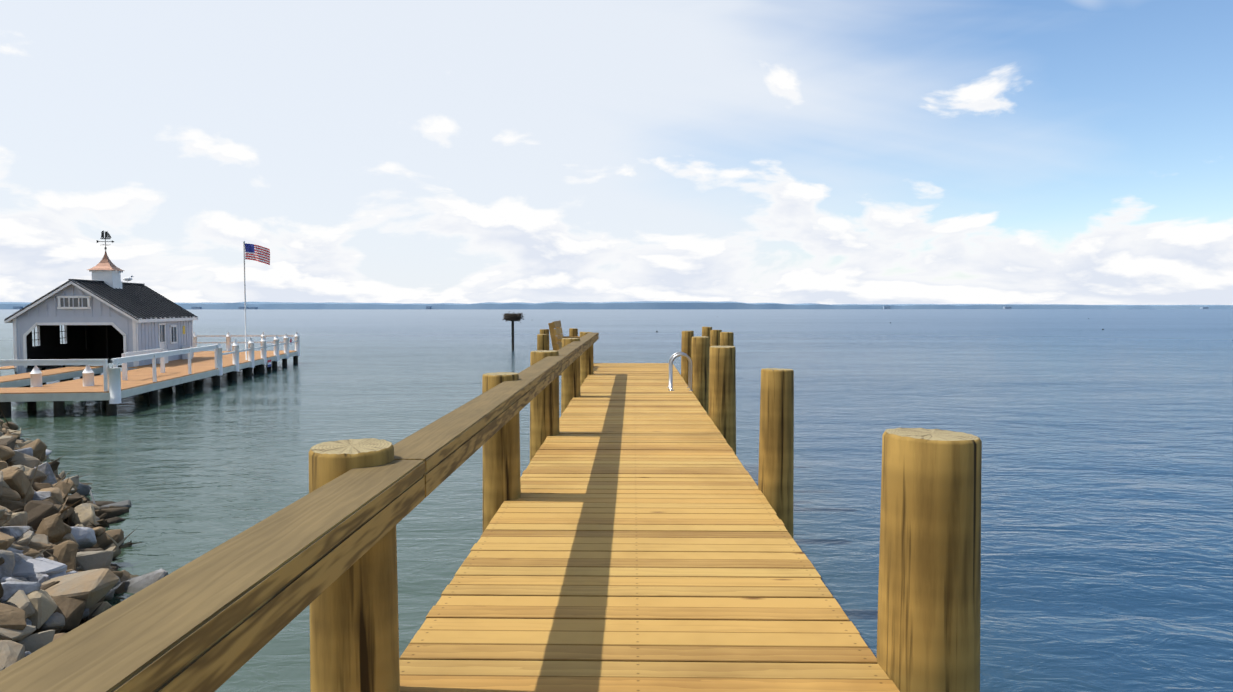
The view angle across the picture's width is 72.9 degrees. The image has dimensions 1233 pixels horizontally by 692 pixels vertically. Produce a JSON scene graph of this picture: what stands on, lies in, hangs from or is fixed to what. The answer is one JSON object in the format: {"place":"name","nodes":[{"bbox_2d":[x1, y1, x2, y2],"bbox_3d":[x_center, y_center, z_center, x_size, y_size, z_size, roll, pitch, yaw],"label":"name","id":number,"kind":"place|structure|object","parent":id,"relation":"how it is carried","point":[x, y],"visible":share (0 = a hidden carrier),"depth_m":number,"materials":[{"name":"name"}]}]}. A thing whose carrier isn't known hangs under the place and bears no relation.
{"place":"outdoors","nodes":[
{"label":"outdoors","id":0,"kind":"place"},
{"bbox_2d":[26,325,123,367],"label":"boathouse doorway","id":1,"kind":"structure","parent":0,"point":[95,341],"depth_m":45.05,"materials":[{"name":"black"}]},
{"bbox_2d":[16,284,191,373],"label":"boathouse walls","id":2,"kind":"structure","parent":0,"point":[46,311],"depth_m":40.27,"materials":[{"name":"grey wood"}]},
{"bbox_2d":[5,279,196,320],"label":"roof","id":3,"kind":"structure","parent":2,"relation":"on","point":[139,300],"depth_m":42.99,"materials":[{"name":"black"}]},
{"bbox_2d":[89,270,122,288],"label":"cupola base","id":4,"kind":"object","parent":3,"relation":"on","point":[111,278],"visible":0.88,"depth_m":42.90,"materials":[{"name":"white wood"}]},
{"bbox_2d":[61,298,175,341],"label":"windows","id":5,"kind":"structure","parent":2,"relation":"in","point":[75,302],"depth_m":40.08,"materials":[{"name":"grey glass"}]},
{"bbox_2d":[548,320,579,350],"bbox_3d":[-1.040,-0.029,17.974,0.705,1.022,1.500,0,3,1],"label":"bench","id":6,"kind":"object","parent":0,"point":[557,340],"visible":0.31,"depth_m":17.24,"materials":[{"name":"brown wood"}]},
{"bbox_2d":[0,309,1232,691],"bbox_3d":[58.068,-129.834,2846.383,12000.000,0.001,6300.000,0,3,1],"label":"water","id":7,"kind":"structure","parent":0,"point":[1108,509],"depth_m":23.11,"materials":[{"name":"blue liquid"}]},
{"bbox_2d":[0,353,297,416],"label":"dock pilings","id":8,"kind":"object","parent":7,"relation":"in","point":[58,408],"visible":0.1,"depth_m":32.15,"materials":[{"name":"black wood"}]},
{"bbox_2d":[0,350,295,393],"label":"dock deck","id":9,"kind":"structure","parent":8,"relation":"on","point":[202,361],"depth_m":35.74,"materials":[{"name":"brown wood"}]},
{"bbox_2d":[4,280,198,371],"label":"boathouse trim","id":10,"kind":"structure","parent":9,"relation":"on","point":[135,322],"depth_m":40.10,"materials":[{"name":"white wood"}]},
{"bbox_2d":[88,251,123,270],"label":"cupola roof","id":11,"kind":"structure","parent":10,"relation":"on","point":[105,263],"depth_m":43.07,"materials":[{"name":"brown metal"}]},
{"bbox_2d":[97,230,113,250],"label":"weathervane","id":12,"kind":"object","parent":11,"relation":"on","point":[107,235],"visible":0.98,"depth_m":43.25,"materials":[{"name":"grey metal"}]},
{"bbox_2d":[123,275,133,280],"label":"seagull","id":13,"kind":"object","parent":10,"relation":"on","point":[127,278],"visible":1,"depth_m":45.81,"materials":[{"name":"white"}]},
{"bbox_2d":[0,351,297,401],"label":"old pier fascia","id":14,"kind":"structure","parent":9,"relation":"attached to","point":[76,396],"depth_m":32.06,"materials":[{"name":"paint"}]},
{"bbox_2d":[267,337,291,366],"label":"pier signs","id":15,"kind":"object","parent":14,"relation":"attached to","point":[268,363],"visible":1,"depth_m":48.19,"materials":[{"name":"white"}]},
{"bbox_2d":[0,332,299,403],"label":"white pier rails","id":16,"kind":"object","parent":9,"relation":"on","point":[112,377],"visible":0.88,"depth_m":32.83,"materials":[{"name":"paint"}]},
{"bbox_2d":[243,241,246,359],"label":"flag pole","id":17,"kind":"object","parent":9,"relation":"on","point":[245,302],"visible":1,"depth_m":45.26,"materials":[{"name":"white metal"}]},
{"bbox_2d":[245,243,269,264],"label":"flag","id":18,"kind":"object","parent":17,"relation":"attached to","point":[258,253],"visible":1,"depth_m":45.02,"materials":[{"name":"multicoloured fabric"}]},
{"bbox_2d":[309,438,399,691],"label":"pile","id":19,"kind":"object","parent":7,"relation":"in","point":[354,635],"visible":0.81,"depth_m":2.65,"materials":[{"name":"brown wood"}]},
{"bbox_2d":[482,372,520,531],"bbox_3d":[-0.789,3.017,5.948,0.365,5.664,0.362,0,3,1],"label":"pile","id":20,"kind":"object","parent":7,"relation":"in","point":[501,466],"visible":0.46,"depth_m":5.71,"materials":[{"name":"brown wood"}]},
{"bbox_2d":[506,320,517,350],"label":"nest pole","id":21,"kind":"object","parent":7,"relation":"in","point":[512,328],"visible":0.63,"depth_m":71.07,"materials":[{"name":"black wood"}]},
{"bbox_2d":[503,312,523,322],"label":"osprey nest","id":22,"kind":"object","parent":21,"relation":"on","point":[513,316],"visible":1,"depth_m":70.65,"materials":[{"name":"brown wood"}]},
{"bbox_2d":[537,334,548,349],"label":"pile","id":23,"kind":"object","parent":7,"relation":"in","point":[542,341],"visible":0.15,"depth_m":16.47,"materials":[{"name":"brown wood"}]},
{"bbox_2d":[530,350,558,461],"bbox_3d":[-0.762,2.880,8.806,0.404,5.669,0.404,0,3,1],"label":"pile","id":24,"kind":"object","parent":7,"relation":"in","point":[544,413],"visible":0.19,"depth_m":8.56,"materials":[{"name":"brown wood"}]},
{"bbox_2d":[540,329,548,333],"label":"pile","id":25,"kind":"object","parent":7,"relation":"in","point":[544,331],"visible":0.12,"depth_m":19.43,"materials":[{"name":"brown wood"}]},
{"bbox_2d":[561,338,579,413],"bbox_3d":[-0.693,2.711,12.450,0.380,5.664,0.378,0,3,1],"label":"pile","id":26,"kind":"object","parent":7,"relation":"in","point":[570,382],"visible":0.25,"depth_m":12.22,"materials":[{"name":"brown wood"}]},
{"bbox_2d":[569,328,577,335],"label":"pile","id":27,"kind":"object","parent":7,"relation":"in","point":[573,331],"visible":0.08,"depth_m":19.43,"materials":[{"name":"brown wood"}]},
{"bbox_2d":[580,332,593,385],"bbox_3d":[-0.576,2.536,16.462,0.376,5.637,0.377,0,3,1],"label":"pile","id":28,"kind":"object","parent":7,"relation":"in","point":[586,364],"visible":0.12,"depth_m":16.26,"materials":[{"name":"brown wood"}]},
{"bbox_2d":[0,333,598,691],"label":"wooden handrail","id":29,"kind":"object","parent":28,"relation":"attached to","point":[214,619],"visible":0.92,"depth_m":1.62,"materials":[{"name":"brown wood"}]},
{"bbox_2d":[681,331,693,384],"bbox_3d":[1.340,2.539,16.053,0.340,5.670,0.338,0,3,1],"label":"pile","id":30,"kind":"object","parent":7,"relation":"in","point":[687,336],"visible":0.15,"depth_m":15.83,"materials":[{"name":"brown wood"}]},
{"bbox_2d":[691,336,708,415],"bbox_3d":[1.309,2.675,13.330,0.393,5.655,0.394,0,3,1],"label":"pile","id":31,"kind":"object","parent":7,"relation":"in","point":[700,363],"visible":0.21,"depth_m":13.11,"materials":[{"name":"brown wood"}]},
{"bbox_2d":[702,326,711,346],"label":"pile","id":32,"kind":"object","parent":7,"relation":"in","point":[705,331],"visible":0.02,"depth_m":19.29,"materials":[{"name":"brown wood"}]},
{"bbox_2d":[710,330,721,345],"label":"pile","id":33,"kind":"object","parent":7,"relation":"in","point":[714,337],"visible":0.12,"depth_m":16.70,"materials":[{"name":"brown wood"}]},
{"bbox_2d":[709,346,735,454],"bbox_3d":[1.286,2.824,10.192,0.428,5.651,0.421,0,3,1],"label":"pile","id":34,"kind":"object","parent":7,"relation":"in","point":[722,387],"visible":0.33,"depth_m":9.96,"materials":[{"name":"brown wood"}]},
{"bbox_3d":[0.190,1.088,8.539,1.790,0.240,22.280,0,3,1],"label":"pier","id":35,"kind":"object","parent":34,"relation":"attached to","visible":0},
{"bbox_2d":[399,363,899,691],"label":"pier deck","id":36,"kind":"structure","parent":35,"relation":"on","point":[636,536],"depth_m":4.01,"materials":[{"name":"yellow wood"}]},
{"bbox_2d":[667,352,692,390],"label":"ladder rails","id":37,"kind":"object","parent":36,"relation":"attached to","point":[674,356],"visible":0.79,"depth_m":13.19,"materials":[{"name":"silver metal"}]},
{"bbox_2d":[720,332,733,345],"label":"pile","id":38,"kind":"object","parent":7,"relation":"in","point":[726,338],"visible":0.1,"depth_m":15.19,"materials":[{"name":"brown wood"}]},
{"bbox_2d":[758,368,793,537],"bbox_3d":[1.142,2.999,6.158,0.348,5.679,0.350,0,3,1],"label":"pile","id":39,"kind":"object","parent":7,"relation":"in","point":[776,462],"visible":0.56,"depth_m":5.95,"materials":[{"name":"brown wood"}]},
{"bbox_2d":[877,428,981,691],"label":"pile","id":40,"kind":"object","parent":7,"relation":"in","point":[929,606],"visible":0.96,"depth_m":2.92,"materials":[{"name":"brown wood"}]},
{"bbox_2d":[0,301,1232,308],"bbox_3d":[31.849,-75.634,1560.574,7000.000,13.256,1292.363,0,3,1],"label":"shore land","id":41,"kind":"structure","parent":0,"point":[523,305],"depth_m":1238.02,"materials":[{"name":"blue"}]},
{"bbox_2d":[0,0,1232,304],"label":"sky","id":42,"kind":"structure","parent":0,"point":[1078,152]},
{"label":"shore bank","id":43,"kind":"structure","parent":0,"visible":0},
{"bbox_2d":[0,411,167,670],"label":"rip rap rocks","id":44,"kind":"object","parent":43,"relation":"on","point":[60,552],"visible":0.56,"depth_m":10.86,"materials":[{"name":"stone"}]}
]}

